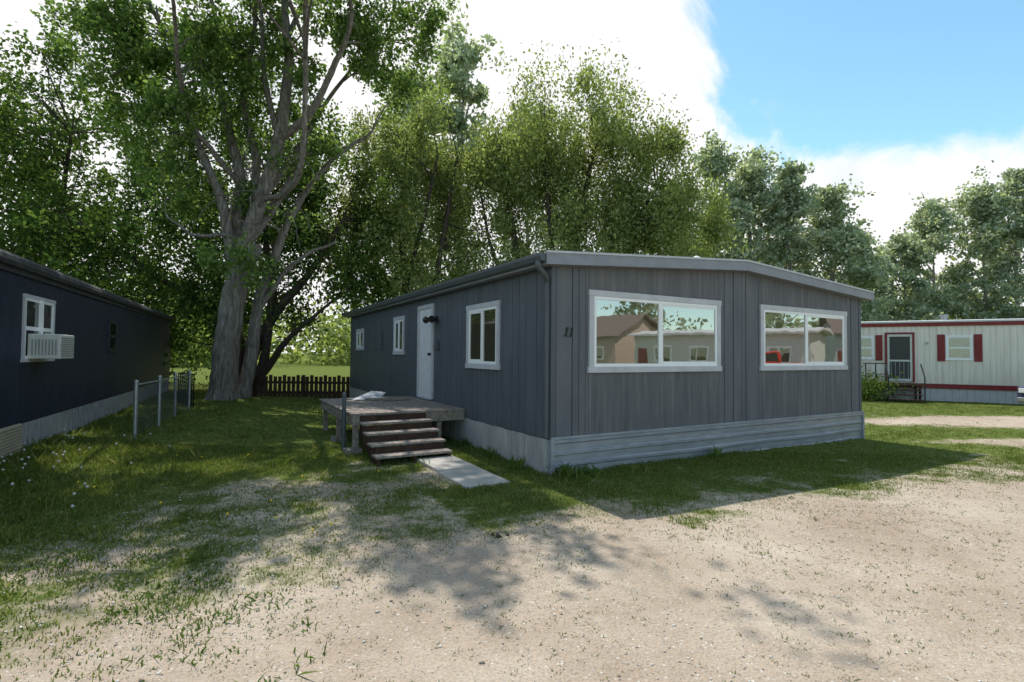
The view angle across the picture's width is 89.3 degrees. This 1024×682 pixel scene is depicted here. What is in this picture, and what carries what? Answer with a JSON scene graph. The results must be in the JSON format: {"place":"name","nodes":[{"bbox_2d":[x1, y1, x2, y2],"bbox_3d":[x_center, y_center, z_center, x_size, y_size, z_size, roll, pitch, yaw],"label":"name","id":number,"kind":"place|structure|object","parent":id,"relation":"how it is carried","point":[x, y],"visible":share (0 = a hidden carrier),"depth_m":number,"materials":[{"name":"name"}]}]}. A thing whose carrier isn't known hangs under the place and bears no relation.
{"place":"outdoors","nodes":[
{"label":"outdoors","id":0,"kind":"place"},
{"bbox_2d":[0,353,1023,681],"bbox_3d":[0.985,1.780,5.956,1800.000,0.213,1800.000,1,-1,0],"label":"ground","id":1,"kind":"structure","parent":0,"point":[622,561],"depth_m":3.71,"materials":[{"name":"beige soil"}]},
{"bbox_2d":[0,423,22,459],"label":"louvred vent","id":2,"kind":"object","parent":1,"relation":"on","point":[10,439],"visible":0.9,"depth_m":7.33,"materials":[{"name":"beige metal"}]},
{"bbox_2d":[0,429,170,514],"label":"dandelions","id":3,"kind":"object","parent":1,"relation":"on","point":[53,467],"visible":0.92,"depth_m":6.59,"materials":[{"name":"white plant"}]},
{"bbox_2d":[0,21,274,373],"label":"elm tree","id":4,"kind":"object","parent":1,"relation":"on","point":[19,142],"visible":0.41,"depth_m":22.30,"materials":[{"name":"green plant"}]},
{"bbox_2d":[133,370,190,438],"bbox_3d":[-7.586,1.272,11.419,0.101,1.112,4.945,1,-2,-23],"label":"chain link fence","id":5,"kind":"object","parent":1,"relation":"on","point":[158,403],"visible":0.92,"depth_m":10.65,"materials":[{"name":"metal"}]},
{"bbox_2d":[177,372,194,406],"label":"metal gate","id":6,"kind":"structure","parent":1,"relation":"on","point":[192,383],"depth_m":14.71,"materials":[{"name":"grey metal"}]},
{"bbox_2d":[0,499,391,681],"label":"broadleaf weeds","id":7,"kind":"object","parent":1,"relation":"on","point":[92,557],"visible":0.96,"depth_m":3.65,"materials":[{"name":"green plant"}]},
{"bbox_2d":[38,435,379,532],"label":"dandelions","id":8,"kind":"object","parent":1,"relation":"on","point":[227,513],"visible":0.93,"depth_m":5.54,"materials":[{"name":"plant"}]},
{"bbox_2d":[0,3,434,389],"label":"elm tree","id":9,"kind":"object","parent":1,"relation":"on","point":[87,239],"visible":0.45,"depth_m":20.51,"materials":[{"name":"green plant"}]},
{"bbox_2d":[30,0,464,400],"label":"cottonwood tree","id":10,"kind":"object","parent":1,"relation":"on","point":[191,44],"visible":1,"depth_m":16.54,"materials":[{"name":"green plant"}]},
{"bbox_2d":[252,375,349,397],"bbox_3d":[-7.252,1.656,17.982,3.525,0.954,0.240,1,-1,0],"label":"picket fence","id":11,"kind":"object","parent":1,"relation":"on","point":[304,382],"visible":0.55,"depth_m":17.94,"materials":[{"name":"brown wood"}]},
{"bbox_2d":[0,403,647,681],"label":"tall grass","id":12,"kind":"structure","parent":1,"relation":"on","point":[101,532],"depth_m":7.20,"materials":[{"name":"green plant"}]},
{"bbox_2d":[319,391,464,466],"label":"wooden deck","id":13,"kind":"structure","parent":1,"relation":"on","point":[375,409],"depth_m":8.61,"materials":[{"name":"grey wood"}]},
{"bbox_2d":[351,60,450,304],"bbox_3d":[-6.287,-7.524,32.238,7.417,19.880,6.871,0,-2,30],"label":"poplar tree","id":14,"kind":"object","parent":1,"relation":"on","point":[412,116],"visible":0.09,"depth_m":31.53,"materials":[{"name":"green plant"}]},
{"bbox_2d":[308,65,525,319],"bbox_3d":[-4.385,-5.236,24.001,9.774,14.934,7.827,2,-2,-35],"label":"willow tree","id":15,"kind":"object","parent":1,"relation":"on","point":[416,166],"visible":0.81,"depth_m":23.31,"materials":[{"name":"green plant"}]},
{"bbox_2d":[394,0,516,293],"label":"poplar tree","id":16,"kind":"object","parent":1,"relation":"on","point":[465,56],"visible":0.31,"depth_m":30.42,"materials":[{"name":"green plant"}]},
{"bbox_2d":[417,455,509,488],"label":"concrete path","id":17,"kind":"structure","parent":1,"relation":"on","point":[454,469],"depth_m":7.01,"materials":[{"name":"grey concrete"}]},
{"bbox_2d":[491,533,508,537],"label":"weeds","id":18,"kind":"object","parent":1,"relation":"on","point":[498,535],"visible":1,"depth_m":4.62,"materials":[{"name":"green plant"}]},
{"bbox_2d":[0,459,1023,681],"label":"sparse weeds","id":19,"kind":"object","parent":1,"relation":"on","point":[841,635],"visible":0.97,"depth_m":3.68,"materials":[{"name":"green plant"}]},
{"bbox_2d":[490,96,565,258],"bbox_3d":[1.069,-6.718,34.140,6.715,18.498,7.310,1,-2,-13],"label":"poplar tree","id":20,"kind":"object","parent":1,"relation":"on","point":[527,229],"visible":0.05,"depth_m":34.12,"materials":[{"name":"green plant"}]},
{"bbox_2d":[60,256,1023,366],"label":"distant trees","id":21,"kind":"object","parent":1,"relation":"on","point":[341,355],"visible":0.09,"depth_m":64.83,"materials":[{"name":"green plant"}]},
{"bbox_2d":[452,436,723,479],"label":"grass tufts","id":22,"kind":"object","parent":1,"relation":"on","point":[592,472],"visible":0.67,"depth_m":7.35,"materials":[{"name":"green plant"}]},
{"bbox_2d":[438,39,760,272],"bbox_3d":[3.970,-5.576,24.037,14.809,15.874,8.546,1,-1,0],"label":"willow tree","id":23,"kind":"object","parent":1,"relation":"on","point":[628,225],"visible":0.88,"depth_m":22.60,"materials":[{"name":"green plant"}]},
{"bbox_2d":[646,180,711,257],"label":"poplar tree","id":24,"kind":"object","parent":1,"relation":"on","point":[688,233],"visible":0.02,"depth_m":39.77,"materials":[{"name":"green plant"}]},
{"bbox_2d":[548,411,864,475],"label":"skirt trim","id":25,"kind":"structure","parent":1,"relation":"on","point":[551,454],"depth_m":7.97,"materials":[{"name":"metal"}]},
{"bbox_2d":[555,413,862,471],"bbox_3d":[3.922,1.711,8.885,7.800,0.632,0.053,1,-2,-29],"label":"front skirt","id":26,"kind":"object","parent":25,"relation":"attached to","point":[601,452],"visible":0.82,"depth_m":8.39,"materials":[{"name":"metal"}]},
{"bbox_2d":[683,129,775,265],"bbox_3d":[15.240,-6.530,38.169,7.728,18.574,7.224,1,-2,-31],"label":"poplar tree","id":27,"kind":"object","parent":1,"relation":"on","point":[718,160],"visible":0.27,"depth_m":37.57,"materials":[{"name":"green plant"}]},
{"bbox_2d":[694,145,804,267],"bbox_3d":[18.024,-5.985,38.698,6.974,17.562,8.637,-1,-2,37],"label":"poplar tree","id":28,"kind":"object","parent":1,"relation":"on","point":[753,176],"visible":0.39,"depth_m":37.79,"materials":[{"name":"green plant"}]},
{"bbox_2d":[747,157,828,279],"bbox_3d":[20.561,-5.305,38.527,7.395,16.238,6.579,2,-2,-43],"label":"poplar tree","id":29,"kind":"object","parent":1,"relation":"on","point":[788,208],"visible":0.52,"depth_m":37.41,"materials":[{"name":"green plant"}]},
{"bbox_2d":[751,188,842,279],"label":"poplar tree","id":30,"kind":"object","parent":1,"relation":"on","point":[823,273],"visible":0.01,"depth_m":41.44,"materials":[{"name":"green plant"}]},
{"bbox_2d":[786,174,901,321],"bbox_3d":[24.022,-4.548,38.368,7.566,14.778,7.459,0,-2,19],"label":"poplar tree","id":31,"kind":"object","parent":1,"relation":"on","point":[837,237],"visible":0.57,"depth_m":37.39,"materials":[{"name":"green plant"}]},
{"bbox_2d":[818,217,903,315],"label":"poplar tree","id":32,"kind":"object","parent":1,"relation":"on","point":[869,254],"visible":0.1,"depth_m":39.13,"materials":[{"name":"green plant"}]},
{"bbox_2d":[836,247,908,320],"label":"poplar tree","id":33,"kind":"object","parent":1,"relation":"on","point":[880,295],"visible":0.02,"depth_m":44.64,"materials":[{"name":"green plant"}]},
{"bbox_2d":[861,365,923,401],"bbox_3d":[14.081,1.835,20.372,3.542,1.906,2.932,0,-2,32],"label":"shrub","id":34,"kind":"object","parent":1,"relation":"on","point":[868,389],"visible":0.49,"depth_m":20.18,"materials":[{"name":"green plant"}]},
{"bbox_2d":[863,383,923,401],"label":"porch steps","id":35,"kind":"structure","parent":1,"relation":"on","point":[915,390],"depth_m":19.99,"materials":[{"name":"brown wood"}]},
{"bbox_2d":[863,363,925,403],"bbox_3d":[14.814,1.613,20.395,2.528,1.490,1.282,-2,-3,62],"label":"porch rail","id":36,"kind":"object","parent":1,"relation":"on","point":[886,372],"visible":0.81,"depth_m":19.92,"materials":[{"name":"black metal"}]},
{"bbox_2d":[868,230,961,320],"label":"poplar tree","id":37,"kind":"object","parent":1,"relation":"on","point":[903,248],"visible":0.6,"depth_m":44.28,"materials":[{"name":"green plant"}]},
{"bbox_2d":[891,192,989,320],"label":"poplar tree","id":38,"kind":"object","parent":1,"relation":"on","point":[927,221],"visible":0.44,"depth_m":45.30,"materials":[{"name":"green plant"}]},
{"bbox_2d":[929,160,1023,319],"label":"poplar tree","id":39,"kind":"object","parent":1,"relation":"on","point":[983,207],"visible":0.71,"depth_m":44.52,"materials":[{"name":"green plant"}]},
{"bbox_2d":[960,167,1023,318],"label":"poplar tree","id":40,"kind":"object","parent":1,"relation":"on","point":[1013,180],"visible":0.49,"depth_m":44.87,"materials":[{"name":"green plant"}]},
{"bbox_2d":[1017,385,1023,402],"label":"parked car","id":41,"kind":"object","parent":1,"relation":"on","point":[1020,394],"visible":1,"depth_m":15.92,"materials":[{"name":"white paint"}]},
{"bbox_2d":[0,390,1023,681],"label":"grass","id":42,"kind":"structure","parent":0,"point":[212,464],"depth_m":6.58,"materials":[{"name":"green plant"}]},
{"bbox_2d":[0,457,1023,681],"bbox_3d":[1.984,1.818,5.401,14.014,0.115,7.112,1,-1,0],"label":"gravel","id":43,"kind":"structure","parent":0,"point":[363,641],"depth_m":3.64,"materials":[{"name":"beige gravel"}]},
{"bbox_2d":[0,0,1023,353],"label":"sky","id":44,"kind":"structure","parent":0,"point":[902,98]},
{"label":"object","id":45,"kind":"object","parent":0,"visible":0},
{"bbox_2d":[350,267,547,439],"bbox_3d":[-2.513,0.265,12.421,0.020,2.390,12.228,1,-2,-29],"label":"side siding","id":46,"kind":"object","parent":45,"relation":"attached to","point":[518,376],"visible":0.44,"depth_m":9.19,"materials":[{"name":"paint"}]},
{"bbox_2d":[356,328,363,349],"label":"window trim","id":47,"kind":"structure","parent":46,"relation":"attached to","point":[360,330],"depth_m":16.24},
{"bbox_2d":[357,331,362,347],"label":"window frame","id":48,"kind":"object","parent":47,"relation":"in","point":[358,346],"visible":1,"depth_m":16.52,"materials":[{"name":"white plastic"}]},
{"bbox_2d":[358,333,361,345],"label":"window glass","id":49,"kind":"object","parent":48,"relation":"in","point":[360,339],"visible":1,"depth_m":16.46,"materials":[{"name":"clear glass"}]},
{"bbox_2d":[393,316,404,354],"bbox_3d":[-2.830,-0.134,12.951,0.045,0.950,0.880,1,-2,-29],"label":"window trim","id":50,"kind":"structure","parent":46,"relation":"attached to","point":[402,352],"depth_m":12.72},
{"bbox_2d":[394,319,402,350],"bbox_3d":[-2.826,-0.134,12.954,0.034,0.780,0.670,1,-2,-29],"label":"window frame","id":51,"kind":"object","parent":50,"relation":"in","point":[398,322],"visible":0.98,"depth_m":12.96,"materials":[{"name":"white plastic"}]},
{"bbox_2d":[395,321,401,348],"bbox_3d":[-2.820,-0.134,12.957,0.012,0.735,0.625,1,-2,-30],"label":"window glass","id":52,"kind":"object","parent":51,"relation":"in","point":[400,339],"visible":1,"depth_m":12.91,"materials":[{"name":"clear glass"}]},
{"bbox_2d":[416,303,434,399],"bbox_3d":[-1.891,0.230,11.257,0.058,2.030,0.960,1,-2,-29],"label":"door frame","id":53,"kind":"object","parent":46,"relation":"attached to","point":[428,306],"visible":1,"depth_m":10.93,"materials":[{"name":"white wood"}]},
{"bbox_2d":[419,308,430,397],"bbox_3d":[-1.877,0.256,11.265,0.012,1.900,0.780,1,-2,-30],"label":"door","id":54,"kind":"structure","parent":53,"relation":"in","point":[424,392],"depth_m":11.28,"materials":[{"name":"white metal"}]},
{"bbox_2d":[420,313,430,390],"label":"door panels","id":55,"kind":"object","parent":54,"relation":"attached to","point":[425,373],"visible":0.96,"depth_m":11.28,"materials":[{"name":"white wood"}]},
{"bbox_2d":[423,316,437,323],"bbox_3d":[-1.662,-0.447,10.665,0.254,0.161,0.340,1,-2,-29],"label":"porch light","id":56,"kind":"object","parent":46,"relation":"attached to","point":[431,319],"visible":1,"depth_m":10.66,"materials":[{"name":"black metal"}]},
{"bbox_2d":[465,300,500,369],"bbox_3d":[-0.509,-0.085,8.845,0.044,1.120,1.290,1,-2,-30],"label":"window trim","id":57,"kind":"structure","parent":46,"relation":"attached to","point":[497,304],"depth_m":8.57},
{"bbox_2d":[468,306,495,363],"bbox_3d":[-0.505,-0.085,8.848,0.035,0.950,1.080,1,-2,-30],"label":"window frame","id":58,"kind":"object","parent":57,"relation":"in","point":[480,360],"visible":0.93,"depth_m":8.84,"materials":[{"name":"white plastic"}]},
{"bbox_2d":[470,309,495,361],"bbox_3d":[-0.498,-0.085,8.851,0.014,0.905,1.035,1,-2,-29],"label":"window glass","id":59,"kind":"object","parent":58,"relation":"in","point":[488,336],"visible":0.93,"depth_m":8.78,"materials":[{"name":"glass"}]},
{"bbox_2d":[535,260,549,438],"bbox_3d":[0.413,0.125,6.945,0.106,2.377,0.345,0,-2,31],"label":"downspout","id":60,"kind":"object","parent":46,"relation":"attached to","point":[541,271],"visible":1,"depth_m":7.02,"materials":[{"name":"metal"}]},
{"bbox_2d":[547,266,861,439],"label":"corner trim","id":61,"kind":"structure","parent":45,"relation":"attached to","point":[552,359],"depth_m":7.04,"materials":[{"name":"paint"}]},
{"bbox_2d":[555,266,858,436],"bbox_3d":[3.917,0.103,8.951,7.623,2.646,0.021,1,-2,-29],"label":"front siding","id":62,"kind":"object","parent":45,"relation":"attached to","point":[564,321],"visible":0.69,"depth_m":8.80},
{"bbox_2d":[564,327,573,336],"bbox_3d":[0.786,-0.127,7.160,0.152,0.128,0.010,1,-2,-29],"label":"house number","id":63,"kind":"object","parent":62,"relation":"attached to","point":[567,331],"visible":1,"depth_m":7.17,"materials":[{"name":"black metal"}]},
{"bbox_2d":[587,289,721,372],"bbox_3d":[2.290,-0.113,8.007,2.800,1.180,0.044,1,-2,-30],"label":"window trim","id":64,"kind":"structure","parent":62,"relation":"attached to","point":[592,294],"depth_m":7.82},
{"bbox_2d":[594,296,716,366],"bbox_3d":[2.287,-0.113,8.011,2.590,1.010,0.036,1,-2,-29],"label":"window frame","id":65,"kind":"object","parent":62,"relation":"in","point":[661,304],"visible":1,"depth_m":8.00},
{"bbox_2d":[596,299,714,363],"bbox_3d":[2.284,-0.112,8.017,2.545,0.965,0.016,1,-2,-29],"label":"window glass","id":66,"kind":"object","parent":65,"relation":"in","point":[627,332],"visible":1,"depth_m":7.90,"materials":[{"name":"clear glass"}]},
{"bbox_2d":[572,267,852,435],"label":"battens","id":67,"kind":"object","parent":62,"relation":"attached to","point":[724,346],"visible":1,"depth_m":8.75,"materials":[{"name":"grey wood"}]},
{"bbox_2d":[588,267,844,433],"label":"front panels","id":68,"kind":"object","parent":62,"relation":"attached to","point":[624,401],"visible":0.59,"depth_m":8.31,"materials":[{"name":"grey wood"}]},
{"bbox_2d":[759,304,847,370],"bbox_3d":[5.614,-0.035,9.887,2.800,1.180,0.046,1,-2,-29],"label":"window trim","id":69,"kind":"structure","parent":62,"relation":"attached to","point":[762,307],"depth_m":9.70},
{"bbox_2d":[764,309,844,365],"bbox_3d":[5.612,-0.035,9.891,2.590,1.010,0.034,1,-2,-29],"label":"window frame","id":70,"kind":"object","parent":62,"relation":"in","point":[807,363],"visible":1,"depth_m":9.88,"materials":[{"name":"white plastic"}]},
{"bbox_2d":[765,312,842,362],"bbox_3d":[5.608,-0.035,9.897,2.545,0.965,0.014,1,-2,-30],"label":"window glass","id":71,"kind":"object","parent":70,"relation":"in","point":[784,338],"visible":1,"depth_m":9.80,"materials":[{"name":"clear glass"}]},
{"bbox_2d":[541,252,873,300],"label":"front fascia","id":72,"kind":"structure","parent":45,"relation":"attached to","point":[589,260],"depth_m":8.27,"materials":[{"name":"metal"}]},
{"bbox_2d":[546,250,874,292],"bbox_3d":[4.013,-1.234,8.835,8.170,0.306,0.051,1,-2,-30],"label":"drip edge","id":73,"kind":"object","parent":72,"relation":"attached to","point":[598,253],"visible":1,"depth_m":8.18,"materials":[{"name":"metal"}]},
{"bbox_3d":[0.899,-1.084,14.335,8.150,0.325,12.620,1,-2,-29],"label":"roof","id":74,"kind":"object","parent":45,"relation":"on","visible":0},
{"bbox_2d":[345,262,548,317],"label":"eave soffit","id":75,"kind":"structure","parent":74,"relation":"attached to","point":[501,276],"depth_m":9.35,"materials":[{"name":"metal"}]},
{"bbox_2d":[341,252,545,316],"bbox_3d":[-2.691,-0.993,12.284,0.107,0.114,12.590,1,-2,-29],"label":"gutter","id":76,"kind":"object","parent":75,"relation":"attached to","point":[523,262],"visible":1,"depth_m":8.91,"materials":[{"name":"metal"}]},
{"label":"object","id":77,"kind":"object","parent":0,"visible":0},
{"bbox_2d":[861,325,1023,385],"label":"siding","id":78,"kind":"object","parent":77,"relation":"attached to","point":[1002,364],"visible":0.41,"depth_m":20.20,"materials":[{"name":"white metal"}]},
{"bbox_2d":[861,337,872,357],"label":"window frame","id":79,"kind":"object","parent":78,"relation":"in","point":[869,347],"visible":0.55,"depth_m":21.73,"materials":[{"name":"white plastic"}]},
{"bbox_2d":[861,338,870,355],"bbox_3d":[14.762,0.287,21.914,0.755,0.835,0.012,0,-2,30],"label":"window glass","id":80,"kind":"object","parent":79,"relation":"in","point":[865,340],"visible":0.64,"depth_m":21.83,"materials":[{"name":"glass"}]},
{"bbox_2d":[861,336,874,359],"bbox_3d":[14.756,0.286,21.904,0.940,0.980,0.044,0,-2,30],"label":"window trim","id":81,"kind":"structure","parent":78,"relation":"attached to","point":[873,358],"depth_m":21.68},
{"bbox_2d":[887,334,912,381],"bbox_3d":[15.883,0.689,21.231,0.820,1.920,0.020,0,-2,30],"label":"screen door frame","id":82,"kind":"object","parent":78,"relation":"attached to","point":[888,355],"visible":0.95,"depth_m":21.23,"materials":[{"name":"white metal"}]},
{"bbox_2d":[887,334,912,381],"bbox_3d":[15.892,0.697,21.247,0.830,1.945,0.015,0,-2,30],"label":"screen door mesh","id":83,"kind":"object","parent":78,"relation":"attached to","point":[899,348],"depth_m":21.23,"materials":[{"name":"grey metal"}]},
{"bbox_2d":[861,339,970,357],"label":"blinds","id":84,"kind":"object","parent":78,"relation":"attached to","point":[948,349],"visible":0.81,"depth_m":20.38,"materials":[{"name":"plastic"}]},
{"bbox_2d":[875,332,982,381],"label":"red shutters and door trim","id":85,"kind":"object","parent":78,"relation":"attached to","point":[978,355],"visible":0.77,"depth_m":20.63,"materials":[{"name":"paint"}]},
{"bbox_2d":[947,337,970,358],"bbox_3d":[17.522,0.269,20.314,0.720,0.880,0.034,0,-2,30],"label":"window frame","id":86,"kind":"object","parent":78,"relation":"in","point":[958,347],"visible":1,"depth_m":20.32,"materials":[{"name":"white plastic"}]},
{"bbox_2d":[949,338,969,356],"bbox_3d":[17.525,0.270,20.320,0.675,0.835,0.012,0,-2,30],"label":"window glass","id":87,"kind":"object","parent":86,"relation":"in","point":[964,354],"visible":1,"depth_m":20.30,"materials":[{"name":"grey glass"}]},
{"bbox_2d":[945,335,973,360],"bbox_3d":[17.519,0.269,20.309,0.860,0.980,0.044,0,-2,30],"label":"window trim","id":88,"kind":"structure","parent":78,"relation":"attached to","point":[971,336],"depth_m":20.25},
{"bbox_2d":[861,321,1023,326],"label":"red eave","id":89,"kind":"object","parent":77,"relation":"attached to","point":[947,324],"visible":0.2,"depth_m":20.49,"materials":[{"name":"paint"}]},
{"bbox_2d":[861,318,1023,323],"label":"roof","id":90,"kind":"structure","parent":77,"relation":"on","point":[935,321],"depth_m":20.75,"materials":[{"name":"metal"}]},
{"bbox_2d":[925,314,948,343],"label":"fittings","id":91,"kind":"object","parent":90,"relation":"attached to","point":[944,317],"visible":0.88,"depth_m":22.07,"materials":[{"name":"metal"}]},
{"bbox_2d":[881,382,1018,390],"bbox_3d":[16.611,1.795,20.800,16.500,0.180,0.090,0,-2,30],"label":"red band","id":92,"kind":"object","parent":77,"relation":"attached to","point":[976,387],"visible":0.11,"depth_m":20.14,"materials":[{"name":"paint"}]},
{"bbox_2d":[868,386,1023,403],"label":"skirt","id":93,"kind":"object","parent":92,"relation":"hanging from","point":[972,395],"visible":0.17,"depth_m":20.24,"materials":[{"name":"grey metal"}]},
{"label":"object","id":94,"kind":"object","parent":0,"visible":0},
{"bbox_2d":[0,269,170,428],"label":"siding","id":95,"kind":"object","parent":94,"relation":"on","point":[93,370],"visible":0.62,"depth_m":9.83,"materials":[{"name":"blue metal"}]},
{"bbox_2d":[20,293,55,361],"bbox_3d":[-7.495,-0.182,8.218,0.044,1.020,1.290,1,-2,-26],"label":"window trim","id":96,"kind":"structure","parent":95,"relation":"attached to","point":[25,296],"depth_m":7.69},
{"bbox_2d":[25,297,53,358],"bbox_3d":[-7.500,-0.183,8.216,0.035,0.920,1.150,1,-2,-26],"label":"window frame","id":97,"kind":"object","parent":96,"relation":"in","point":[29,328],"visible":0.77,"depth_m":8.12,"materials":[{"name":"white plastic"}]},
{"bbox_2d":[25,301,51,355],"bbox_3d":[-7.506,-0.183,8.213,0.012,0.875,1.105,1,-2,-26],"label":"window glass","id":98,"kind":"object","parent":97,"relation":"in","point":[32,320],"visible":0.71,"depth_m":8.08,"materials":[{"name":"clear glass"}]},
{"bbox_2d":[38,300,43,333],"bbox_3d":[-7.484,-0.182,8.229,0.050,0.920,0.060,1,-2,-26],"label":"window mullion","id":99,"kind":"structure","parent":97,"relation":"attached to","point":[41,316],"depth_m":8.21},
{"bbox_2d":[27,334,73,358],"bbox_3d":[-7.268,0.089,8.183,0.390,0.380,0.660,1,-2,-26],"label":"air conditioner case","id":100,"kind":"object","parent":95,"relation":"on","point":[47,337],"visible":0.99,"depth_m":7.92,"materials":[{"name":"plastic"}]},
{"bbox_2d":[31,337,73,355],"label":"air conditioner louvres","id":101,"kind":"object","parent":100,"relation":"attached to","point":[52,346],"visible":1,"depth_m":7.91,"materials":[{"name":"metal"}]},
{"bbox_2d":[107,320,118,351],"bbox_3d":[-9.458,-0.109,12.295,0.044,0.750,0.840,1,-2,-26],"label":"window trim","id":102,"kind":"structure","parent":95,"relation":"attached to","point":[108,350],"depth_m":11.94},
{"bbox_2d":[110,322,117,350],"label":"window frame","id":103,"kind":"object","parent":102,"relation":"in","point":[114,336],"visible":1,"depth_m":12.43,"materials":[{"name":"black plastic"}]},
{"bbox_2d":[110,324,116,348],"bbox_3d":[-9.469,-0.109,12.290,0.012,0.625,0.675,1,-2,-26],"label":"window glass","id":104,"kind":"object","parent":103,"relation":"in","point":[113,329],"visible":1,"depth_m":12.32,"materials":[{"name":"glass"}]},
{"bbox_2d":[0,249,174,320],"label":"roof","id":105,"kind":"structure","parent":94,"relation":"on","point":[16,261],"depth_m":9.11,"materials":[{"name":"metal"}]},
{"bbox_2d":[0,262,171,322],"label":"eave trim","id":106,"kind":"structure","parent":105,"relation":"attached to","point":[11,269],"depth_m":9.25,"materials":[{"name":"grey metal"}]},
{"bbox_2d":[21,380,168,446],"bbox_3d":[-9.273,1.639,11.736,0.024,0.630,18.292,1,-2,-26],"label":"skirt","id":107,"kind":"object","parent":94,"relation":"attached to","point":[53,424],"visible":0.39,"depth_m":10.11,"materials":[{"name":"grey metal"}]},
{"bbox_3d":[0.867,1.874,14.290,7.770,0.670,12.300,1,-2,-29],"label":"rear skirt","id":108,"kind":"object","parent":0,"visible":0},
{"bbox_2d":[349,387,547,472],"bbox_3d":[-2.508,1.744,12.376,0.053,0.570,12.264,1,-2,-29],"label":"side skirt","id":109,"kind":"object","parent":108,"relation":"attached to","point":[507,443],"visible":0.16,"depth_m":8.23,"materials":[{"name":"grey metal"}]}
]}

